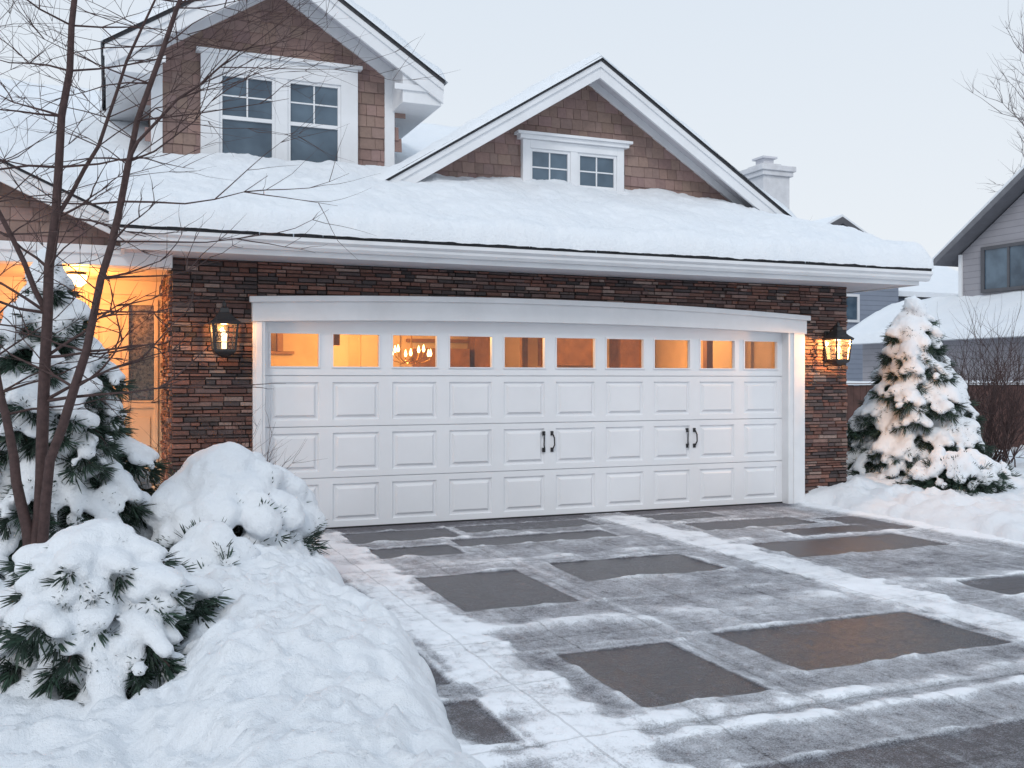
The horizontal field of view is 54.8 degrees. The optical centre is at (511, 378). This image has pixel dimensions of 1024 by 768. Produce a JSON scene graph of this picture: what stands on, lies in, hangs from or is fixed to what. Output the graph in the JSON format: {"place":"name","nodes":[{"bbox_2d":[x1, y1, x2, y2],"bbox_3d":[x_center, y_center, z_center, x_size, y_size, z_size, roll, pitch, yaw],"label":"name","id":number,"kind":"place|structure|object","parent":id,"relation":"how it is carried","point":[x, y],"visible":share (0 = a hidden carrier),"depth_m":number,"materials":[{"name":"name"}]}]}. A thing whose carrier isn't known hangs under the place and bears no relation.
{"place":"outdoors","nodes":[
{"label":"outdoors","id":0,"kind":"place"},
{"bbox_2d":[0,158,108,213],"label":"porch roof","id":1,"kind":"structure","parent":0,"point":[51,184],"depth_m":8.68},
{"bbox_2d":[0,146,110,210],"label":"porch snow","id":2,"kind":"structure","parent":1,"relation":"on","point":[66,186],"depth_m":8.74,"materials":[{"name":"white snow"}]},
{"bbox_2d":[0,170,111,233],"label":"porch rake","id":3,"kind":"object","parent":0,"point":[5,178],"visible":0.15,"depth_m":8.69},
{"bbox_2d":[0,162,120,227],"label":"porch crown","id":4,"kind":"object","parent":3,"relation":"attached to","point":[88,208],"visible":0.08,"depth_m":8.69},
{"bbox_2d":[7,204,104,244],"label":"porch gable wall","id":5,"kind":"structure","parent":0,"point":[73,232],"depth_m":9.03,"materials":[{"name":"brown wood"}]},
{"bbox_2d":[0,182,119,245],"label":"porch shingles","id":6,"kind":"object","parent":5,"relation":"attached to","point":[26,210],"visible":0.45,"depth_m":8.88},
{"bbox_2d":[0,263,166,281],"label":"porch ceiling","id":7,"kind":"structure","parent":0,"point":[16,270],"depth_m":9.87,"materials":[{"name":"paint"}]},
{"bbox_2d":[66,271,86,286],"bbox_3d":[-4.340,-0.994,9.840,0.197,0.140,0.197,0,0,-22],"label":"porch ceiling lamp","id":8,"kind":"object","parent":7,"relation":"attached to","point":[72,275],"visible":0.66,"depth_m":9.77,"materials":[{"name":"white glass"}]},
{"bbox_2d":[0,240,172,269],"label":"porch beam","id":9,"kind":"structure","parent":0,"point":[119,259],"depth_m":9.01,"materials":[{"name":"white wood"}]},
{"bbox_2d":[145,0,405,165],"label":"dormer shingles","id":10,"kind":"object","parent":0,"point":[371,148],"visible":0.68,"depth_m":11.39,"materials":[{"name":"brown wood"}]},
{"bbox_2d":[106,43,155,123],"bbox_3d":[-4.618,-3.460,11.886,0.490,0.488,3.300,0,0,-22],"label":"dormer eave box","id":11,"kind":"object","parent":10,"relation":"attached to","point":[134,71],"visible":0.35,"depth_m":10.94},
{"bbox_2d":[103,49,165,62],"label":"dormer eave trim","id":12,"kind":"structure","parent":11,"relation":"attached to","point":[140,56],"depth_m":10.38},
{"bbox_2d":[151,51,394,166],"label":"dormer corner boards","id":13,"kind":"object","parent":10,"relation":"attached to","point":[389,132],"visible":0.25,"depth_m":11.87,"materials":[{"name":"white wood"}]},
{"bbox_2d":[200,52,357,163],"bbox_3d":[-2.653,-2.974,11.370,1.840,1.360,0.120,0,0,-22],"label":"dormer window frame","id":14,"kind":"object","parent":10,"relation":"attached to","point":[347,105],"visible":0.54,"depth_m":11.37,"materials":[{"name":"white wood"}]},
{"bbox_2d":[222,76,336,162],"bbox_3d":[-2.666,-2.954,11.402,1.380,1.000,0.005,0,0,-22],"label":"dormer window glass","id":15,"kind":"object","parent":14,"relation":"in","point":[259,145],"visible":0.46,"depth_m":11.36,"materials":[{"name":"glass"}]},
{"bbox_2d":[392,68,440,138],"bbox_3d":[-1.674,-3.454,13.088,0.470,0.475,3.300,0,0,-22],"label":"dormer eave box","id":16,"kind":"object","parent":10,"relation":"attached to","point":[416,108],"visible":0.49,"depth_m":11.72,"materials":[{"name":"white wood"}]},
{"bbox_2d":[394,82,443,93],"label":"dormer eave trim","id":17,"kind":"structure","parent":16,"relation":"attached to","point":[408,87],"depth_m":11.48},
{"bbox_2d":[386,56,600,180],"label":"garage gable roof","id":18,"kind":"structure","parent":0,"point":[487,123],"depth_m":11.48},
{"bbox_2d":[371,52,601,179],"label":"snow","id":19,"kind":"structure","parent":18,"relation":"on","point":[506,106],"depth_m":11.52,"materials":[{"name":"white snow"}]},
{"bbox_2d":[0,0,1023,270],"label":"sky","id":20,"kind":"structure","parent":0,"point":[875,124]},
{"bbox_2d":[120,228,918,293],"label":"fascia","id":21,"kind":"structure","parent":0,"point":[461,261],"depth_m":10.05,"materials":[{"name":"white paint"}]},
{"bbox_2d":[117,228,932,281],"bbox_3d":[0.828,-1.256,10.371,9.270,0.115,0.118,0,0,-22],"label":"gutter","id":22,"kind":"object","parent":21,"relation":"attached to","point":[456,252],"visible":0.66,"depth_m":10.00,"materials":[{"name":"white paint"}]},
{"bbox_2d":[271,333,773,368],"bbox_3d":[-0.466,0.241,13.289,7.720,2.710,4.440,0,0,-22],"label":"garage interior","id":23,"kind":"object","parent":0,"point":[668,353],"depth_m":15.09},
{"bbox_2d":[251,302,806,333],"bbox_3d":[0.515,-0.702,11.019,6.680,0.295,0.185,0,0,-22],"label":"door head","id":24,"kind":"object","parent":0,"point":[395,312],"depth_m":10.70},
{"bbox_2d":[433,85,729,201],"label":"gable shingles","id":25,"kind":"object","parent":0,"point":[649,162],"visible":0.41,"depth_m":12.51,"materials":[{"name":"brown wood"}]},
{"bbox_2d":[400,68,599,182],"bbox_3d":[-0.310,-2.843,11.506,2.980,2.060,0.040,0,0,-22],"label":"garage gable rake","id":26,"kind":"object","parent":25,"relation":"attached to","point":[494,132],"visible":0.56,"depth_m":11.56,"materials":[{"name":"white wood"}]},
{"bbox_2d":[389,61,600,181],"bbox_3d":[-0.299,-2.909,11.477,2.980,1.931,0.023,0,0,-22],"label":"garage gable crown","id":27,"kind":"object","parent":26,"relation":"attached to","point":[440,154],"visible":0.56,"depth_m":11.50},
{"bbox_2d":[514,130,632,194],"bbox_3d":[0.781,-2.622,12.324,1.580,0.795,0.150,0,0,-22],"label":"gable window frame","id":28,"kind":"object","parent":25,"relation":"attached to","point":[573,148],"visible":0.59,"depth_m":12.32,"materials":[{"name":"white wood"}]},
{"bbox_2d":[532,152,612,187],"bbox_3d":[0.763,-2.609,12.370,1.200,0.450,0.005,0,0,-22],"label":"gable window glass","id":29,"kind":"object","parent":28,"relation":"in","point":[559,161],"visible":0.71,"depth_m":12.41,"materials":[{"name":"grey glass"}]},
{"bbox_2d":[589,81,746,206],"bbox_3d":[2.296,-2.863,13.007,2.980,1.959,0.050,0,0,-22],"label":"garage gable frieze","id":30,"kind":"object","parent":25,"relation":"attached to","point":[659,138],"visible":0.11,"depth_m":12.85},
{"bbox_2d":[313,502,1023,767],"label":"driveway","id":31,"kind":"structure","parent":0,"point":[798,635],"depth_m":5.93,"materials":[{"name":"grey concrete"}]},
{"bbox_2d":[0,544,485,767],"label":"snow bank","id":32,"kind":"structure","parent":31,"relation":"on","point":[295,658],"depth_m":3.99,"materials":[{"name":"white snow"}]},
{"bbox_2d":[0,245,175,578],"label":"fir tree","id":33,"kind":"object","parent":32,"relation":"on","point":[103,459],"visible":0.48,"depth_m":6.62,"materials":[{"name":"green plant"}]},
{"bbox_2d":[0,518,234,719],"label":"snow covered shrub","id":34,"kind":"object","parent":32,"relation":"on","point":[93,612],"visible":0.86,"depth_m":4.51,"materials":[{"name":"white snow"}]},
{"bbox_2d":[169,517,260,569],"bbox_3d":[-1.910,1.237,6.314,0.897,0.694,0.950,0,0,13],"label":"snow covered shrub","id":35,"kind":"object","parent":32,"relation":"on","point":[203,544],"visible":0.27,"depth_m":6.14,"materials":[{"name":"white snow"}]},
{"bbox_2d":[0,0,457,545],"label":"bare tree","id":36,"kind":"object","parent":32,"relation":"on","point":[36,528],"visible":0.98,"depth_m":5.90,"materials":[{"name":"brown plant"}]},
{"bbox_2d":[138,442,330,554],"bbox_3d":[-2.026,1.083,7.123,1.579,1.273,1.474,0,0,26],"label":"snow covered shrub","id":37,"kind":"object","parent":32,"relation":"on","point":[253,497],"visible":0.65,"depth_m":6.78,"materials":[{"name":"white snow"}]},
{"bbox_2d":[144,378,327,472],"bbox_3d":[-2.609,0.716,8.766,1.383,1.447,1.740,0,0,-33],"label":"bare bush","id":38,"kind":"object","parent":32,"relation":"on","point":[239,439],"visible":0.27,"depth_m":8.74,"materials":[{"name":"brown plant"}]},
{"bbox_2d":[172,258,847,493],"bbox_3d":[0.498,0.186,10.980,8.094,2.694,0.044,0,0,-22],"label":"front stone","id":39,"kind":"object","parent":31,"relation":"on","point":[831,375],"visible":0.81,"depth_m":10.37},
{"bbox_2d":[208,301,239,356],"bbox_3d":[-2.761,-0.480,9.466,0.275,0.544,0.326,0,0,-22],"label":"wall lantern","id":40,"kind":"object","parent":39,"relation":"attached to","point":[219,347],"depth_m":9.39,"materials":[{"name":"black metal"}]},
{"bbox_2d":[822,321,853,364],"bbox_3d":[4.016,-0.440,12.232,0.275,0.544,0.326,0,0,-22],"label":"wall lantern","id":41,"kind":"object","parent":39,"relation":"attached to","point":[840,337],"depth_m":12.19,"materials":[{"name":"black metal"}]},
{"bbox_2d":[595,79,753,207],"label":"garage gable soffit","id":42,"kind":"structure","parent":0,"point":[670,141],"depth_m":12.84,"materials":[{"name":"white wood"}]},
{"bbox_2d":[599,67,774,213],"bbox_3d":[2.449,-2.843,12.632,2.980,2.060,0.040,0,0,-22],"label":"garage gable rake","id":43,"kind":"object","parent":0,"point":[653,117],"visible":0.56,"depth_m":12.49,"materials":[{"name":"white wood"}]},
{"bbox_2d":[601,61,782,213],"bbox_3d":[2.460,-2.909,12.603,2.980,1.931,0.023,0,0,-22],"label":"garage gable crown","id":44,"kind":"object","parent":43,"relation":"attached to","point":[673,124],"visible":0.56,"depth_m":12.50},
{"bbox_2d":[601,57,791,216],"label":"garage gable roof","id":45,"kind":"structure","parent":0,"point":[689,132],"depth_m":12.53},
{"bbox_2d":[599,53,795,216],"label":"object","id":46,"kind":"structure","parent":45,"relation":"on","point":[784,207],"depth_m":12.50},
{"bbox_2d":[813,214,841,223],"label":"roof snow","id":47,"kind":"structure","parent":0,"point":[829,220],"depth_m":30.25,"materials":[{"name":"white snow"}]},
{"bbox_2d":[842,214,866,232],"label":"roof snow","id":48,"kind":"structure","parent":0,"point":[854,223],"depth_m":30.29,"materials":[{"name":"white snow"}]},
{"bbox_2d":[898,296,931,299],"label":"wing roof","id":49,"kind":"structure","parent":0,"point":[904,297],"depth_m":33.26,"materials":[{"name":"grey"}]},
{"bbox_2d":[898,266,957,296],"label":"wing roof snow","id":50,"kind":"structure","parent":0,"point":[943,281],"depth_m":34.10,"materials":[{"name":"white snow"}]},
{"label":"ground","id":51,"kind":"structure","parent":0,"visible":0},
{"bbox_2d":[160,269,171,483],"bbox_3d":[-3.847,0.186,10.851,0.044,2.694,2.994,0,0,-22],"label":"return stone","id":52,"kind":"object","parent":51,"relation":"on","point":[165,416],"visible":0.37,"depth_m":9.86,"materials":[{"name":"brown stone"}]},
{"bbox_2d":[164,258,845,486],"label":"garage wall","id":53,"kind":"structure","parent":51,"relation":"on","point":[205,379],"depth_m":10.18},
{"bbox_2d":[393,336,431,363],"bbox_3d":[-1.259,-0.604,12.346,0.516,0.840,0.506,0,0,-22],"label":"chandelier","id":54,"kind":"object","parent":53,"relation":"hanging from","point":[411,359],"visible":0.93,"depth_m":12.32,"materials":[{"name":"gold metal"}]},
{"bbox_2d":[271,333,712,367],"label":"interior cabinets","id":55,"kind":"object","parent":53,"relation":"in","point":[625,353],"visible":0.26,"depth_m":15.30,"materials":[{"name":"brown wood"}]},
{"bbox_2d":[124,249,905,291],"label":"soffit","id":56,"kind":"structure","parent":53,"relation":"attached to","point":[852,287],"depth_m":10.50,"materials":[{"name":"paint"}]},
{"bbox_2d":[120,224,931,270],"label":"skirt roof","id":57,"kind":"structure","parent":53,"relation":"on","point":[480,245],"depth_m":9.95,"materials":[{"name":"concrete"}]},
{"bbox_2d":[109,150,934,268],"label":"skirt roof snow","id":58,"kind":"structure","parent":57,"relation":"on","point":[517,211],"depth_m":10.47,"materials":[{"name":"white snow"}]},
{"bbox_2d":[252,321,804,503],"bbox_3d":[0.513,0.461,11.024,6.660,2.150,0.175,0,0,-22],"label":"door casing","id":59,"kind":"object","parent":53,"relation":"attached to","point":[793,418],"depth_m":12.14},
{"bbox_2d":[265,321,781,527],"bbox_3d":[0.422,0.444,11.068,6.295,2.155,0.064,0,0,-22],"label":"garage door","id":60,"kind":"structure","parent":59,"relation":"in","point":[442,440],"depth_m":10.91,"materials":[{"name":"white metal"}]},
{"bbox_2d":[325,502,782,528],"bbox_3d":[0.428,1.532,11.053,6.295,0.027,0.035,0,0,-22],"label":"door bottom seal","id":61,"kind":"object","parent":60,"relation":"attached to","point":[545,515],"depth_m":10.99,"materials":[{"name":"black rubber"}]},
{"bbox_2d":[542,428,697,451],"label":"door handles","id":62,"kind":"object","parent":60,"relation":"attached to","point":[687,444],"depth_m":11.67,"materials":[{"name":"black metal"}]},
{"bbox_2d":[249,296,810,320],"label":"head cornice","id":63,"kind":"structure","parent":59,"relation":"attached to","point":[501,301],"depth_m":10.69,"materials":[{"name":"white paint"}]},
{"bbox_2d":[333,334,752,368],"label":"interior picture frames","id":64,"kind":"structure","parent":53,"relation":"in","point":[722,354],"depth_m":14.70,"materials":[{"name":"orange paint"}]},
{"bbox_2d":[739,163,795,208],"bbox_3d":[3.819,-0.844,14.951,0.610,4.760,0.740,0,0,-22],"label":"chimney","id":65,"kind":"object","parent":51,"relation":"on","point":[772,179],"visible":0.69,"depth_m":14.68,"materials":[{"name":"paint"}]},
{"bbox_2d":[752,155,777,164],"bbox_3d":[3.824,-3.284,14.953,0.260,0.120,0.280,0,0,-22],"label":"chimney cap","id":66,"kind":"object","parent":65,"relation":"on","point":[764,159],"visible":0.75,"depth_m":14.86,"materials":[{"name":"white snow"}]},
{"bbox_2d":[846,288,897,385],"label":"front wall","id":67,"kind":"structure","parent":51,"relation":"on","point":[871,302],"depth_m":30.96,"materials":[{"name":"grey"}]},
{"bbox_2d":[831,217,842,224],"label":"roof","id":68,"kind":"structure","parent":67,"relation":"on","point":[839,221],"depth_m":30.02,"materials":[{"name":"grey"}]},
{"bbox_2d":[841,217,862,231],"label":"roof","id":69,"kind":"structure","parent":67,"relation":"on","point":[846,223],"depth_m":30.18,"materials":[{"name":"grey"}]},
{"bbox_2d":[846,294,859,322],"bbox_3d":[10.423,-2.204,30.699,0.900,0.880,0.070,0,0,-22],"label":"window trim","id":70,"kind":"structure","parent":67,"relation":"attached to","point":[858,305],"depth_m":30.82,"materials":[{"name":"white paint"}]},
{"bbox_2d":[846,296,856,319],"bbox_3d":[10.423,-2.204,30.699,0.740,0.720,0.010,0,0,-22],"label":"window glass","id":71,"kind":"object","parent":70,"relation":"attached to","point":[851,311],"visible":0.64,"depth_m":30.75,"materials":[{"name":"blue glass"}]},
{"bbox_2d":[804,445,1023,541],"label":"snow bank","id":72,"kind":"structure","parent":51,"relation":"on","point":[1000,514],"depth_m":11.12,"materials":[{"name":"white snow"}]},
{"bbox_2d":[846,295,998,478],"bbox_3d":[5.608,0.427,13.864,2.325,3.210,2.337,0,0,-22],"label":"fir tree","id":73,"kind":"object","parent":72,"relation":"on","point":[913,408],"visible":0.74,"depth_m":13.39,"materials":[{"name":"green plant"}]},
{"bbox_2d":[937,278,1023,466],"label":"bare bush","id":74,"kind":"object","parent":72,"relation":"on","point":[1012,411],"visible":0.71,"depth_m":14.56,"materials":[{"name":"brown plant"}]},
{"bbox_2d":[846,381,1023,451],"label":"wooden fence","id":75,"kind":"object","parent":51,"relation":"on","point":[859,392],"visible":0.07,"depth_m":18.65,"materials":[{"name":"brown wood"}]},
{"bbox_2d":[863,337,1023,384],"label":"walls","id":76,"kind":"structure","parent":51,"relation":"on","point":[870,352],"depth_m":22.46,"materials":[{"name":"grey"}]},
{"bbox_2d":[852,336,1022,344],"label":"roof","id":77,"kind":"structure","parent":76,"relation":"on","point":[942,340],"depth_m":22.45,"materials":[{"name":"white paint"}]},
{"bbox_2d":[846,290,1023,343],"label":"roof snow","id":78,"kind":"structure","parent":77,"relation":"on","point":[873,326],"depth_m":23.11,"materials":[{"name":"white snow"}]},
{"bbox_2d":[961,193,1023,295],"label":"wall","id":79,"kind":"structure","parent":76,"relation":"on","point":[1006,226],"depth_m":23.55,"materials":[{"name":"grey"}]},
{"bbox_2d":[958,255,962,296],"bbox_3d":[11.126,-2.214,24.424,0.140,1.700,0.100,0,0,-22],"label":"corner board","id":80,"kind":"object","parent":79,"relation":"attached to","point":[960,275],"visible":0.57,"depth_m":24.38,"materials":[{"name":"white paint"}]},
{"bbox_2d":[933,168,1023,266],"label":"roof","id":81,"kind":"structure","parent":79,"relation":"on","point":[990,214],"depth_m":23.51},
{"bbox_2d":[932,165,1023,260],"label":"snow","id":82,"kind":"structure","parent":81,"relation":"on","point":[987,203],"depth_m":23.34,"materials":[{"name":"white snow"}]},
{"bbox_2d":[981,241,1023,292],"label":"window trim","id":83,"kind":"structure","parent":79,"relation":"attached to","point":[1008,287],"depth_m":23.24,"materials":[{"name":"grey wood"}]},
{"bbox_2d":[985,245,1023,288],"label":"window glass","id":84,"kind":"object","parent":83,"relation":"in","point":[995,268],"visible":1,"depth_m":23.20,"materials":[{"name":"blue glass"}]},
{"bbox_2d":[892,447,1016,495],"bbox_3d":[5.495,1.226,12.257,1.468,0.776,1.402,0,0,-42],"label":"snow covered shrub","id":85,"kind":"object","parent":51,"relation":"on","point":[975,471],"visible":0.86,"depth_m":11.89,"materials":[{"name":"white snow"}]},
{"bbox_2d":[955,12,1023,192],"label":"bare tree","id":86,"kind":"object","parent":51,"relation":"on","point":[1016,91],"visible":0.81,"depth_m":30.43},
{"bbox_2d":[995,461,1021,476],"bbox_3d":[6.129,1.301,12.844,0.968,0.592,1.011,0,0,-22],"label":"snow covered shrub","id":87,"kind":"object","parent":51,"relation":"on","point":[1004,466],"visible":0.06,"depth_m":12.61,"materials":[{"name":"white snow"}]},
{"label":"porch floor","id":88,"kind":"structure","parent":51,"relation":"on","visible":0},
{"bbox_2d":[0,276,163,490],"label":"entry wall","id":89,"kind":"structure","parent":88,"relation":"on","point":[147,419],"depth_m":10.70,"materials":[{"name":"paint"}]},
{"bbox_2d":[0,294,16,307],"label":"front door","id":90,"kind":"structure","parent":89,"relation":"attached to","point":[3,297],"depth_m":10.27,"materials":[{"name":"orange paint"}]},
{"bbox_2d":[129,305,153,400],"bbox_3d":[-4.057,-0.264,10.814,0.260,1.200,0.010,0,0,-22],"label":"sidelight leaded glass","id":91,"kind":"object","parent":89,"relation":"attached to","point":[143,332],"visible":0.71,"depth_m":10.81,"materials":[{"name":"glass"}]},
{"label":"upper walls","id":92,"kind":"object","parent":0,"visible":0},
{"bbox_3d":[-7.267,-2.425,12.911,14.300,3.122,9.000,0,0,-22],"label":"main roof","id":93,"kind":"object","parent":92,"relation":"on","visible":0},
{"bbox_2d":[0,78,459,191],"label":"roof snow","id":94,"kind":"structure","parent":93,"relation":"on","point":[419,137],"depth_m":11.58,"materials":[{"name":"white snow"}]},
{"bbox_2d":[148,24,383,164],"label":"dormer wall","id":95,"kind":"structure","parent":93,"relation":"on","point":[149,123],"depth_m":11.08,"materials":[{"name":"brown wood"}]},
{"bbox_2d":[105,0,194,109],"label":"dormer roof","id":96,"kind":"structure","parent":95,"relation":"on","point":[128,30],"depth_m":10.35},
{"bbox_2d":[100,0,183,108],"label":"dormer snow","id":97,"kind":"structure","parent":96,"relation":"on","point":[138,18],"depth_m":10.38,"materials":[{"name":"white snow"}]},
{"bbox_2d":[105,0,241,66],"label":"dormer rake","id":98,"kind":"object","parent":96,"relation":"attached to","point":[192,16],"visible":0.59,"depth_m":10.44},
{"bbox_2d":[105,0,211,50],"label":"dormer crown","id":99,"kind":"object","parent":98,"relation":"attached to","point":[134,33],"visible":0.83,"depth_m":10.37},
{"bbox_2d":[105,0,263,76],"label":"dormer frieze","id":100,"kind":"object","parent":95,"relation":"attached to","point":[205,23],"visible":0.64,"depth_m":11.09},
{"bbox_2d":[196,46,362,71],"bbox_3d":[-2.660,-3.677,11.389,1.880,0.044,0.140,0,0,-22],"label":"dormer window head","id":101,"kind":"object","parent":95,"relation":"attached to","point":[310,62],"visible":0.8,"depth_m":11.34},
{"bbox_2d":[287,0,393,81],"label":"dormer frieze","id":102,"kind":"object","parent":95,"relation":"attached to","point":[378,65],"visible":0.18,"depth_m":11.67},
{"bbox_2d":[338,0,443,83],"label":"dormer roof","id":103,"kind":"structure","parent":95,"relation":"on","point":[387,36],"depth_m":11.34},
{"bbox_2d":[305,0,395,69],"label":"dormer soffit","id":104,"kind":"structure","parent":103,"relation":"attached to","point":[354,36],"depth_m":11.66,"materials":[{"name":"white wood"}]},
{"bbox_2d":[310,0,442,103],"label":"dormer rake","id":105,"kind":"object","parent":103,"relation":"attached to","point":[380,48],"visible":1,"depth_m":11.32,"materials":[{"name":"white wood"}]},
{"bbox_2d":[330,0,443,90],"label":"dormer crown","id":106,"kind":"object","parent":105,"relation":"attached to","point":[380,37],"visible":1,"depth_m":11.33},
{"bbox_2d":[345,0,447,85],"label":"dormer snow","id":107,"kind":"structure","parent":103,"relation":"on","point":[381,25],"depth_m":11.37,"materials":[{"name":"white snow"}]}
]}

